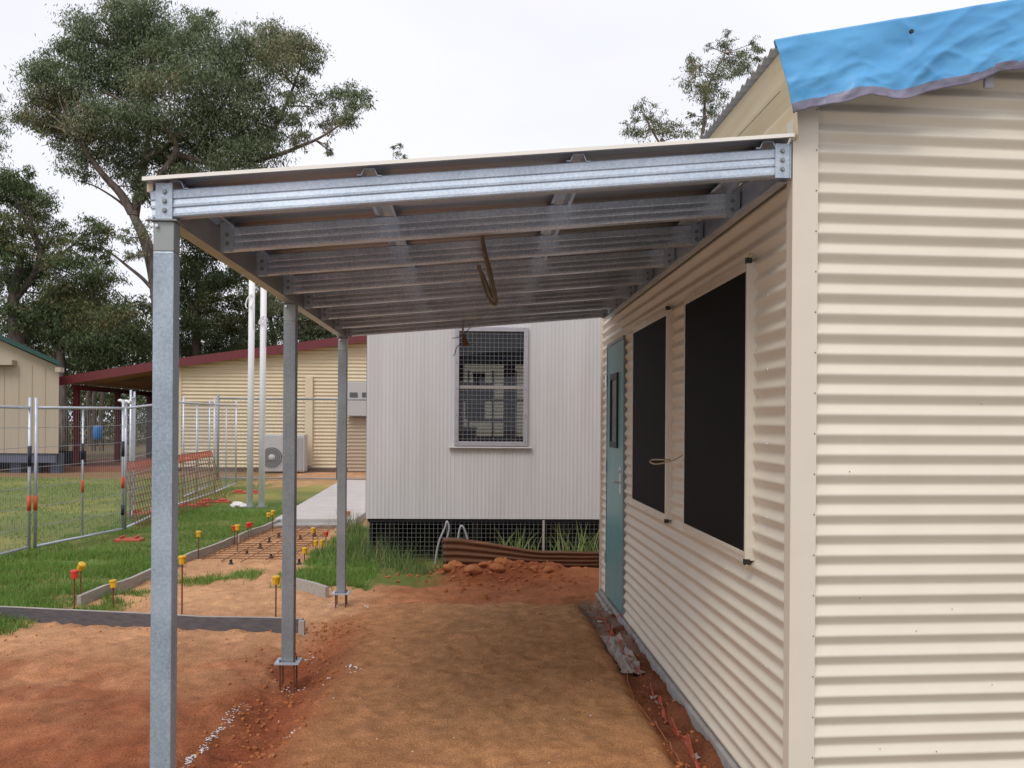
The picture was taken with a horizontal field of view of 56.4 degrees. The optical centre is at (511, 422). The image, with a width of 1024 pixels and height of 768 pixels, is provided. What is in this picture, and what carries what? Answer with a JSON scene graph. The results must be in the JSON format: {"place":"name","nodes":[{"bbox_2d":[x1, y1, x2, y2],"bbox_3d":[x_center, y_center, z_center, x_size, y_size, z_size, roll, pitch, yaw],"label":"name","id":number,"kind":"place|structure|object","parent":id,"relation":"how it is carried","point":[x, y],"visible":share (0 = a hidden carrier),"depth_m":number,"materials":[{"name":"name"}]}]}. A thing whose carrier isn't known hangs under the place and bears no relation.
{"place":"outdoors","nodes":[
{"label":"outdoors","id":0,"kind":"place"},
{"bbox_2d":[0,476,281,552],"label":"lawn grass","id":1,"kind":"structure","parent":0,"point":[60,498],"depth_m":19.27,"materials":[{"name":"green plant"}]},
{"bbox_2d":[0,500,464,635],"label":"grass","id":2,"kind":"structure","parent":0,"point":[135,564],"depth_m":10.32,"materials":[{"name":"green plant"}]},
{"bbox_2d":[274,480,365,525],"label":"path","id":3,"kind":"structure","parent":0,"point":[320,506],"depth_m":16.98,"materials":[{"name":"concrete"}]},
{"bbox_2d":[0,421,723,767],"bbox_3d":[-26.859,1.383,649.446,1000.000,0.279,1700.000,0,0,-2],"label":"ground","id":4,"kind":"structure","parent":0,"point":[530,677],"depth_m":5.99,"materials":[{"name":"brown soil"}]},
{"bbox_2d":[0,94,16,165],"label":"gum tree","id":5,"kind":"object","parent":4,"relation":"on","point":[3,131],"visible":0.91,"depth_m":39.08,"materials":[{"name":"green plant"}]},
{"bbox_2d":[0,398,31,555],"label":"fence","id":6,"kind":"object","parent":4,"relation":"on","point":[29,453],"visible":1,"depth_m":11.24,"materials":[{"name":"grey metal"}]},
{"bbox_2d":[0,334,85,472],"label":"green roofed shed","id":7,"kind":"structure","parent":4,"relation":"on","point":[26,372],"depth_m":28.43,"materials":[{"name":"beige metal"}]},
{"bbox_2d":[0,160,146,345],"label":"gum tree","id":8,"kind":"object","parent":4,"relation":"on","point":[60,304],"visible":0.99,"depth_m":32.16,"materials":[{"name":"green plant"}]},
{"bbox_2d":[70,569,78,608],"bbox_3d":[-3.486,1.412,7.602,0.065,0.487,0.065,0,0,-2],"label":"capped stake","id":9,"kind":"object","parent":4,"relation":"on","point":[74,574],"visible":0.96,"depth_m":7.60,"materials":[{"name":"red plastic"}]},
{"bbox_2d":[0,278,152,450],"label":"gum tree","id":10,"kind":"object","parent":4,"relation":"on","point":[91,359],"visible":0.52,"depth_m":39.97,"materials":[{"name":"green plant"}]},
{"bbox_2d":[33,398,124,547],"bbox_3d":[-5.537,0.583,12.312,0.047,1.817,1.973,0,0,8],"label":"fence","id":11,"kind":"object","parent":4,"relation":"on","point":[36,438],"visible":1,"depth_m":12.29,"materials":[{"name":"grey metal"}]},
{"bbox_2d":[76,562,85,593],"bbox_3d":[-3.685,1.420,8.168,0.082,0.468,0.065,0,0,37],"label":"capped stake","id":12,"kind":"object","parent":4,"relation":"on","point":[81,566],"visible":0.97,"depth_m":8.15,"materials":[{"name":"yellow plastic"}]},
{"bbox_2d":[91,425,104,450],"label":"blue barrel","id":13,"kind":"object","parent":4,"relation":"on","point":[96,434],"visible":0.81,"depth_m":48.97,"materials":[{"name":"blue plastic"}]},
{"bbox_2d":[109,579,116,607],"bbox_3d":[-3.391,1.493,8.110,0.067,0.327,0.065,0,0,-2],"label":"capped stake","id":14,"kind":"object","parent":4,"relation":"on","point":[113,583],"visible":0.97,"depth_m":8.10,"materials":[{"name":"yellow plastic"}]},
{"bbox_2d":[77,558,180,604],"bbox_3d":[-3.658,1.542,9.285,0.060,0.159,2.366,0,0,1],"label":"form board","id":15,"kind":"object","parent":4,"relation":"on","point":[92,595],"visible":0.52,"depth_m":8.79,"materials":[{"name":"grey wood"}]},
{"bbox_2d":[114,535,144,542],"bbox_3d":[-5.076,1.544,12.673,0.340,0.100,0.220,0,0,-2],"label":"fence block","id":16,"kind":"object","parent":4,"relation":"on","point":[137,539],"depth_m":12.60,"materials":[{"name":"orange plastic"}]},
{"bbox_2d":[120,458,151,530],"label":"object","id":17,"kind":"object","parent":4,"relation":"on","point":[137,466],"visible":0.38,"depth_m":14.45,"materials":[{"name":"orange"}]},
{"bbox_2d":[124,404,151,529],"bbox_3d":[-5.708,0.500,15.186,0.038,1.980,3.726,0,0,-9],"label":"fence","id":18,"kind":"object","parent":4,"relation":"on","point":[128,467],"visible":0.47,"depth_m":13.78,"materials":[{"name":"grey metal"}]},
{"bbox_2d":[117,399,131,427],"bbox_3d":[-5.398,-0.134,13.323,0.215,0.410,0.079,0,0,2],"label":"white rag","id":19,"kind":"object","parent":18,"relation":"attached to","point":[129,401],"visible":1,"depth_m":13.31,"materials":[{"name":"fabric"}]},
{"bbox_2d":[127,510,150,515],"bbox_3d":[-6.209,1.522,16.107,0.500,0.100,0.220,0,0,-2],"label":"fence block","id":20,"kind":"object","parent":4,"relation":"on","point":[137,512],"depth_m":16.03,"materials":[{"name":"orange plastic"}]},
{"bbox_2d":[129,390,135,518],"bbox_3d":[-6.377,0.461,16.040,0.036,2.050,2.623,0,0,-20],"label":"fence","id":21,"kind":"object","parent":20,"relation":"on","point":[132,422],"visible":0.58,"depth_m":15.62,"materials":[{"name":"grey metal"}]},
{"bbox_2d":[0,606,303,632],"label":"form board","id":22,"kind":"object","parent":4,"relation":"on","point":[131,619],"visible":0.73,"depth_m":7.41,"materials":[{"name":"grey wood"}]},
{"bbox_2d":[0,281,336,446],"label":"woodland","id":23,"kind":"object","parent":4,"relation":"on","point":[109,398],"depth_m":63.95,"materials":[{"name":"green plant"}]},
{"bbox_2d":[178,555,186,613],"bbox_3d":[-2.630,1.358,7.611,0.065,0.607,0.065,0,0,-2],"label":"capped stake","id":24,"kind":"object","parent":4,"relation":"on","point":[182,560],"visible":0.96,"depth_m":7.61,"materials":[{"name":"yellow plastic"}]},
{"bbox_2d":[3,0,377,313],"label":"gum tree","id":25,"kind":"object","parent":4,"relation":"on","point":[129,57],"visible":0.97,"depth_m":36.91,"materials":[{"name":"green plant"}]},
{"bbox_2d":[178,502,209,506],"bbox_3d":[-5.993,1.534,17.879,0.620,0.100,0.220,0,0,-2],"label":"fence block","id":26,"kind":"object","parent":4,"relation":"on","point":[200,503],"depth_m":17.79,"materials":[{"name":"orange plastic"}]},
{"bbox_2d":[25,335,366,471],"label":"maroon trimmed house","id":27,"kind":"structure","parent":4,"relation":"on","point":[205,378],"depth_m":30.29,"materials":[{"name":"painted steel"},{"name":"cream steel"}]},
{"bbox_2d":[347,382,365,415],"bbox_3d":[-4.746,-0.755,30.200,0.910,1.081,0.400,0,0,-2],"label":"vented cabinet","id":28,"kind":"object","parent":27,"relation":"attached to","point":[356,389],"visible":0.45,"depth_m":30.02,"materials":[{"name":"grey metal"}]},
{"bbox_2d":[348,418,365,471],"bbox_3d":[-4.769,0.694,30.309,0.881,1.700,0.024,0,0,-2],"label":"roller door","id":29,"kind":"structure","parent":27,"relation":"in","point":[356,454],"depth_m":30.31,"materials":[{"name":"beige metal"}]},
{"bbox_2d":[178,399,214,504],"bbox_3d":[-6.152,0.487,18.619,0.038,2.000,3.179,0,0,-5],"label":"fence","id":30,"kind":"object","parent":4,"relation":"on","point":[187,451],"visible":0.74,"depth_m":18.69,"materials":[{"name":"grey metal"}]},
{"bbox_2d":[182,397,210,496],"bbox_3d":[-6.778,0.473,20.568,0.038,2.020,3.358,0,0,-9],"label":"fence","id":31,"kind":"object","parent":4,"relation":"on","point":[206,438],"visible":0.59,"depth_m":20.32,"materials":[{"name":"grey metal"}]},
{"bbox_2d":[196,531,200,558],"bbox_3d":[-3.616,1.449,11.011,0.065,0.411,0.065,0,0,-2],"label":"capped stake","id":32,"kind":"object","parent":4,"relation":"on","point":[198,534],"visible":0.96,"depth_m":11.00,"materials":[{"name":"yellow plastic"}]},
{"bbox_2d":[178,450,225,513],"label":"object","id":33,"kind":"object","parent":4,"relation":"on","point":[198,455],"visible":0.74,"depth_m":17.98,"materials":[{"name":"orange metal"}]},
{"bbox_2d":[184,536,236,561],"bbox_3d":[-3.623,1.542,11.515,0.060,0.153,1.930,0,0,1],"label":"form board","id":34,"kind":"object","parent":4,"relation":"on","point":[207,550],"visible":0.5,"depth_m":11.39,"materials":[{"name":"grey wood"}]},
{"bbox_2d":[147,236,279,357],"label":"gum tree","id":35,"kind":"object","parent":4,"relation":"on","point":[196,321],"visible":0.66,"depth_m":43.00,"materials":[{"name":"green plant"}]},
{"bbox_2d":[197,498,230,502],"bbox_3d":[-5.801,1.526,18.610,0.600,0.100,0.220,0,0,-2],"label":"fence block","id":36,"kind":"object","parent":4,"relation":"on","point":[225,500],"depth_m":18.54,"materials":[{"name":"orange plastic"}]},
{"bbox_2d":[183,704,248,766],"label":"lime line","id":37,"kind":"object","parent":4,"relation":"on","point":[202,748],"visible":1,"depth_m":4.83,"materials":[{"name":"white"}]},
{"bbox_2d":[215,399,236,491],"bbox_3d":[-6.497,0.470,21.701,0.038,2.030,3.001,0,0,-8],"label":"fence","id":38,"kind":"object","parent":4,"relation":"on","point":[234,440],"visible":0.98,"depth_m":21.70,"materials":[{"name":"grey metal"}]},
{"bbox_2d":[232,525,235,544],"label":"capped stake","id":39,"kind":"object","parent":4,"relation":"on","point":[233,528],"visible":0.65,"depth_m":12.29,"materials":[{"name":"red plastic"}]},
{"bbox_2d":[235,524,239,551],"bbox_3d":[-3.327,1.444,11.568,0.065,0.426,0.065,0,0,-2],"label":"capped stake","id":40,"kind":"object","parent":4,"relation":"on","point":[237,527],"visible":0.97,"depth_m":11.56,"materials":[{"name":"yellow plastic"}]},
{"bbox_2d":[230,501,245,507],"bbox_3d":[-5.032,1.537,17.713,0.394,0.167,0.274,0,0,-2],"label":"concrete lump","id":41,"kind":"object","parent":4,"relation":"on","point":[236,504],"visible":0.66,"depth_m":17.61,"materials":[{"name":"white concrete"}]},
{"bbox_2d":[232,490,257,493],"bbox_3d":[-5.881,1.531,21.141,0.600,0.100,0.220,0,0,-2],"label":"fence block","id":42,"kind":"object","parent":4,"relation":"on","point":[243,492],"depth_m":21.04,"materials":[{"name":"orange plastic"}]},
{"bbox_2d":[243,280,254,507],"bbox_3d":[-4.827,-1.184,17.632,0.234,5.700,0.240,0,0,-2],"label":"flagpole","id":43,"kind":"object","parent":4,"relation":"on","point":[251,342],"visible":0.85,"depth_m":17.58,"materials":[{"name":"white metal"}]},
{"bbox_2d":[216,394,282,480],"bbox_3d":[-6.994,0.388,25.733,1.915,2.328,0.070,0,0,-2],"label":"chain link fence","id":44,"kind":"object","parent":4,"relation":"on","point":[217,449],"visible":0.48,"depth_m":25.71,"materials":[{"name":"grey metal"}]},
{"bbox_2d":[238,519,279,542],"bbox_3d":[-3.590,1.545,13.663,0.060,0.154,2.198,0,0,1],"label":"form board","id":45,"kind":"object","parent":4,"relation":"on","point":[244,536],"visible":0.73,"depth_m":13.29,"materials":[{"name":"grey wood"}]},
{"bbox_2d":[256,288,267,507],"bbox_3d":[-4.615,-1.182,17.649,0.234,5.700,0.240,0,0,-2],"label":"flagpole","id":46,"kind":"object","parent":4,"relation":"on","point":[262,393],"visible":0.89,"depth_m":17.60,"materials":[{"name":"white metal"}]},
{"bbox_2d":[202,525,336,561],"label":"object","id":47,"kind":"object","parent":4,"relation":"on","point":[297,532],"visible":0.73,"depth_m":11.95,"materials":[{"name":"brown metal"}]},
{"bbox_2d":[271,510,274,531],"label":"capped stake","id":48,"kind":"object","parent":4,"relation":"on","point":[272,512],"visible":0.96,"depth_m":13.76,"materials":[{"name":"yellow plastic"}]},
{"bbox_2d":[272,575,279,616],"bbox_3d":[-1.848,1.430,7.476,0.065,0.473,0.065,0,0,-2],"label":"capped stake","id":49,"kind":"object","parent":4,"relation":"on","point":[275,580],"visible":0.96,"depth_m":7.47,"materials":[{"name":"yellow plastic"}]},
{"bbox_2d":[228,281,337,345],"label":"gum tree","id":50,"kind":"object","parent":4,"relation":"on","point":[307,331],"visible":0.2,"depth_m":48.93,"materials":[{"name":"green plant"}]},
{"bbox_2d":[265,434,307,471],"bbox_3d":[-7.074,0.928,29.608,1.356,1.145,0.650,0,0,-2],"label":"air conditioner","id":51,"kind":"object","parent":4,"relation":"on","point":[273,456],"visible":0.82,"depth_m":29.33,"materials":[{"name":"grey metal"}]},
{"bbox_2d":[298,620,304,635],"bbox_3d":[-1.575,1.584,7.154,0.045,0.210,0.045,0,0,-2],"label":"form peg","id":52,"kind":"object","parent":4,"relation":"on","point":[301,627],"visible":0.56,"depth_m":7.13,"materials":[{"name":"grey wood"}]},
{"bbox_2d":[273,522,336,528],"bbox_3d":[-3.070,1.559,14.431,1.120,0.080,0.390,0,0,-2],"label":"path edge concrete","id":53,"kind":"object","parent":4,"relation":"on","point":[305,524],"visible":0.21,"depth_m":14.27,"materials":[{"name":"grey concrete"}]},
{"bbox_2d":[302,547,307,560],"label":"capped stake","id":54,"kind":"object","parent":4,"relation":"on","point":[304,550],"visible":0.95,"depth_m":10.76,"materials":[{"name":"yellow plastic"}]},
{"bbox_2d":[296,578,328,597],"bbox_3d":[-1.920,1.551,8.951,0.052,0.146,0.769,0,0,-40],"label":"form board","id":55,"kind":"object","parent":4,"relation":"on","point":[315,588],"visible":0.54,"depth_m":8.85,"materials":[{"name":"grey wood"}]},
{"bbox_2d":[311,527,315,547],"bbox_3d":[-2.530,1.496,12.155,0.066,0.334,0.065,0,0,-2],"label":"capped stake","id":56,"kind":"object","parent":4,"relation":"on","point":[313,529],"visible":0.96,"depth_m":12.14,"materials":[{"name":"yellow plastic"}]},
{"bbox_2d":[320,539,324,549],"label":"capped stake","id":57,"kind":"object","parent":4,"relation":"on","point":[321,542],"visible":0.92,"depth_m":11.55,"materials":[{"name":"yellow plastic"}]},
{"bbox_2d":[297,398,365,480],"bbox_3d":[-4.176,0.408,25.850,3.792,2.328,0.070,0,0,-2],"label":"chain link fence","id":58,"kind":"object","parent":4,"relation":"on","point":[324,399],"visible":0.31,"depth_m":25.81,"materials":[{"name":"grey metal"}]},
{"bbox_2d":[4,557,706,767],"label":"soil crumbs","id":59,"kind":"object","parent":4,"relation":"on","point":[442,572],"visible":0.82,"depth_m":6.17,"materials":[{"name":"red soil"}]},
{"bbox_2d":[317,510,451,575],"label":"tall weeds","id":60,"kind":"object","parent":4,"relation":"on","point":[362,545],"visible":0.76,"depth_m":10.82,"materials":[{"name":"green plant"}]},
{"bbox_2d":[389,143,407,158],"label":"gum tree","id":61,"kind":"object","parent":4,"relation":"on","point":[396,152],"visible":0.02,"depth_m":53.71,"materials":[{"name":"green plant"}]},
{"bbox_2d":[241,601,591,763],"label":"white chips","id":62,"kind":"object","parent":4,"relation":"on","point":[356,667],"visible":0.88,"depth_m":6.04,"materials":[{"name":"white"}]},
{"bbox_2d":[434,521,449,563],"bbox_3d":[-0.791,1.361,10.777,0.183,0.520,0.024,0,0,-2],"label":"bent tube","id":63,"kind":"object","parent":4,"relation":"on","point":[442,533],"visible":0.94,"depth_m":10.77,"materials":[{"name":"metal"}]},
{"bbox_2d":[443,564,455,571],"bbox_3d":[-0.643,1.484,9.749,0.149,0.092,0.137,0,0,-41],"label":"earth clod","id":64,"kind":"object","parent":4,"relation":"on","point":[448,567],"visible":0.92,"depth_m":9.69,"materials":[{"name":"red soil"}]},
{"bbox_2d":[448,560,463,567],"bbox_3d":[-0.574,1.468,9.838,0.151,0.114,0.180,0,0,22],"label":"earth clod","id":65,"kind":"object","parent":4,"relation":"on","point":[456,564],"visible":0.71,"depth_m":9.80,"materials":[{"name":"red soil"}]},
{"bbox_2d":[457,525,467,538],"bbox_3d":[-0.557,1.242,10.787,0.138,0.184,0.024,0,0,-2],"label":"bent tube","id":66,"kind":"object","parent":4,"relation":"on","point":[464,529],"visible":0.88,"depth_m":10.78,"materials":[{"name":"metal"}]},
{"bbox_2d":[142,133,794,767],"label":"steel canopy","id":67,"kind":"object","parent":4,"relation":"on","point":[342,251],"visible":1,"depth_m":4.21,"materials":[{"name":"grey metal"}]},
{"bbox_2d":[452,318,482,355],"bbox_3d":[-0.380,-0.745,8.217,0.267,0.350,0.029,0,0,-2],"label":"loose light wiring","id":68,"kind":"object","parent":67,"relation":"hanging from","point":[464,342],"visible":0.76,"depth_m":8.21,"materials":[{"name":"metal"}]},
{"bbox_2d":[477,235,497,305],"bbox_3d":[-0.123,-0.779,4.857,0.110,0.374,0.044,0,0,-2],"label":"cable coil","id":69,"kind":"object","parent":67,"relation":"hanging from","point":[492,294],"visible":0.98,"depth_m":4.84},
{"bbox_2d":[464,564,481,574],"bbox_3d":[-0.403,1.500,9.729,0.188,0.126,0.202,0,0,-21],"label":"earth clod","id":70,"kind":"object","parent":4,"relation":"on","point":[472,569],"visible":0.98,"depth_m":9.66,"materials":[{"name":"red soil"}]},
{"bbox_2d":[478,561,486,566],"bbox_3d":[-0.302,1.470,9.907,0.103,0.066,0.100,-12,-14,29],"label":"earth clod","id":71,"kind":"object","parent":4,"relation":"on","point":[482,564],"visible":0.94,"depth_m":9.87,"materials":[{"name":"red soil"}]},
{"bbox_2d":[366,318,600,561],"bbox_3d":[0.171,0.151,12.640,3.812,3.100,3.455,0,0,-2],"label":"white cabin","id":72,"kind":"object","parent":4,"relation":"on","point":[488,429],"visible":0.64,"depth_m":10.96,"materials":[{"name":"white metal"}]},
{"bbox_2d":[449,327,531,448],"bbox_3d":[-0.243,-0.403,10.942,0.950,1.385,0.095,0,0,-2],"label":"window frame","id":73,"kind":"structure","parent":72,"relation":"in","point":[491,387],"depth_m":10.98,"materials":[{"name":"metal"}]},
{"bbox_2d":[489,563,504,572],"bbox_3d":[-0.152,1.494,9.831,0.175,0.111,0.158,5,6,45],"label":"earth clod","id":74,"kind":"object","parent":4,"relation":"on","point":[497,567],"visible":1,"depth_m":9.78,"materials":[{"name":"red soil"}]},
{"bbox_2d":[494,557,508,563],"bbox_3d":[-0.113,1.458,10.013,0.157,0.096,0.140,9,11,-23],"label":"earth clod","id":75,"kind":"object","parent":4,"relation":"on","point":[500,560],"visible":0.62,"depth_m":9.98,"materials":[{"name":"red soil"}]},
{"bbox_2d":[494,527,542,549],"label":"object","id":76,"kind":"object","parent":4,"relation":"on","point":[518,542],"visible":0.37,"depth_m":10.79,"materials":[{"name":"green plant"}]},
{"bbox_2d":[443,538,598,567],"bbox_3d":[0.352,1.450,10.475,2.213,0.386,0.086,0,0,-4],"label":"corrugated iron sheet","id":77,"kind":"object","parent":4,"relation":"on","point":[466,552],"visible":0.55,"depth_m":10.43,"materials":[{"name":"brown metal"}]},
{"bbox_2d":[529,565,537,570],"bbox_3d":[0.224,1.505,9.867,0.092,0.068,0.092,0,0,-22],"label":"earth clod","id":78,"kind":"object","parent":4,"relation":"on","point":[532,568],"visible":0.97,"depth_m":9.84,"materials":[{"name":"red soil"}]},
{"bbox_2d":[542,520,544,550],"bbox_3d":[0.362,1.409,10.945,0.024,0.587,0.028,0,0,-2],"label":"wire post","id":79,"kind":"object","parent":4,"relation":"on","point":[543,545],"visible":0.65,"depth_m":10.94,"materials":[{"name":"grey metal"}]},
{"bbox_2d":[543,566,553,572],"bbox_3d":[0.374,1.513,9.854,0.118,0.079,0.120,0,0,10],"label":"earth clod","id":80,"kind":"object","parent":4,"relation":"on","point":[548,569],"visible":1,"depth_m":9.81,"materials":[{"name":"red soil"}]},
{"bbox_2d":[548,521,598,551],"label":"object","id":81,"kind":"object","parent":4,"relation":"on","point":[579,549],"visible":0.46,"depth_m":10.81,"materials":[{"name":"green plant"}]},
{"bbox_2d":[595,606,613,635],"bbox_3d":[0.743,1.609,7.789,0.040,0.106,1.103,0,0,-2],"label":"plastic membrane","id":82,"kind":"object","parent":4,"relation":"on","point":[604,621],"visible":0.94,"depth_m":7.75,"materials":[{"name":"plastic"}]},
{"bbox_2d":[600,633,644,674],"bbox_3d":[0.754,1.604,6.648,0.169,0.047,1.119,0,0,-2],"label":"grey plastic sheet","id":83,"kind":"object","parent":4,"relation":"on","point":[614,647],"visible":0.98,"depth_m":6.63,"materials":[{"name":"grey plastic"}]},
{"bbox_2d":[605,613,621,644],"bbox_3d":[0.763,1.553,7.224,0.054,0.108,0.667,0,0,14],"label":"red wire","id":84,"kind":"object","parent":83,"relation":"on","point":[612,628],"visible":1,"depth_m":7.06,"materials":[{"name":"orange plastic"}]},
{"bbox_2d":[615,635,641,675],"bbox_3d":[0.796,1.602,6.541,0.042,0.088,1.004,0,0,-2],"label":"plastic membrane","id":85,"kind":"object","parent":4,"relation":"on","point":[637,668],"visible":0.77,"depth_m":6.50,"materials":[{"name":"red plastic"}]},
{"bbox_2d":[586,641,686,767],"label":"string line","id":86,"kind":"object","parent":4,"relation":"on","point":[644,712],"visible":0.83,"depth_m":5.26,"materials":[{"name":"brown"}]},
{"bbox_2d":[597,620,700,758],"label":"plastic scraps","id":87,"kind":"object","parent":4,"relation":"on","point":[696,754],"visible":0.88,"depth_m":5.58,"materials":[{"name":"plastic"}]},
{"bbox_2d":[650,682,670,724],"bbox_3d":[0.845,1.608,5.465,0.036,0.100,0.658,0,0,0],"label":"plastic membrane","id":88,"kind":"object","parent":4,"relation":"on","point":[659,700],"visible":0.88,"depth_m":5.42,"materials":[{"name":"red plastic"}]},
{"bbox_2d":[670,718,699,767],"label":"plastic membrane","id":89,"kind":"object","parent":4,"relation":"on","point":[686,739],"visible":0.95,"depth_m":4.79,"materials":[{"name":"red plastic"}]},
{"bbox_2d":[618,28,765,142],"bbox_3d":[6.926,-6.700,36.125,5.914,17.098,2.841,0,0,-2],"label":"gum tree","id":90,"kind":"object","parent":4,"relation":"on","point":[704,90],"visible":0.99,"depth_m":36.22,"materials":[{"name":"green plant"}]},
{"bbox_2d":[595,48,1023,767],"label":"cream building","id":91,"kind":"structure","parent":4,"relation":"on","point":[811,546],"depth_m":3.66,"materials":[{"name":"metal"}]},
{"bbox_2d":[604,335,627,613],"bbox_3d":[0.846,0.411,8.018,0.107,2.210,0.924,0,0,-2],"label":"door","id":92,"kind":"structure","parent":91,"relation":"in","point":[615,379],"depth_m":7.90,"materials":[{"name":"teal paint"}]},
{"bbox_2d":[632,303,674,525],"bbox_3d":[0.941,-0.051,6.416,0.076,1.343,1.407,0,0,-2],"label":"window frame","id":93,"kind":"structure","parent":91,"relation":"in","point":[652,367],"depth_m":6.29,"materials":[{"name":"black glass"}]},
{"bbox_2d":[649,455,682,464],"bbox_3d":[0.879,0.209,5.458,0.201,0.061,0.066,0,0,26],"label":"cable loop","id":94,"kind":"object","parent":91,"relation":"attached to","point":[663,459],"visible":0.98,"depth_m":5.45,"materials":[{"name":"beige metal"}]},
{"bbox_2d":[683,253,757,568],"bbox_3d":[1.012,-0.050,4.702,0.076,1.343,1.377,0,0,-2],"label":"window frame","id":95,"kind":"structure","parent":91,"relation":"in","point":[719,415],"depth_m":4.56,"materials":[{"name":"black glass"}]},
{"bbox_2d":[774,0,1023,112],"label":"blue tarp","id":96,"kind":"object","parent":91,"relation":"attached to","point":[906,57],"visible":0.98,"depth_m":3.52,"materials":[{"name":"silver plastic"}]},
{"bbox_2d":[0,0,1005,420],"label":"sky","id":97,"kind":"structure","parent":0,"point":[448,77],"materials":[{"name":"white"}]}
]}

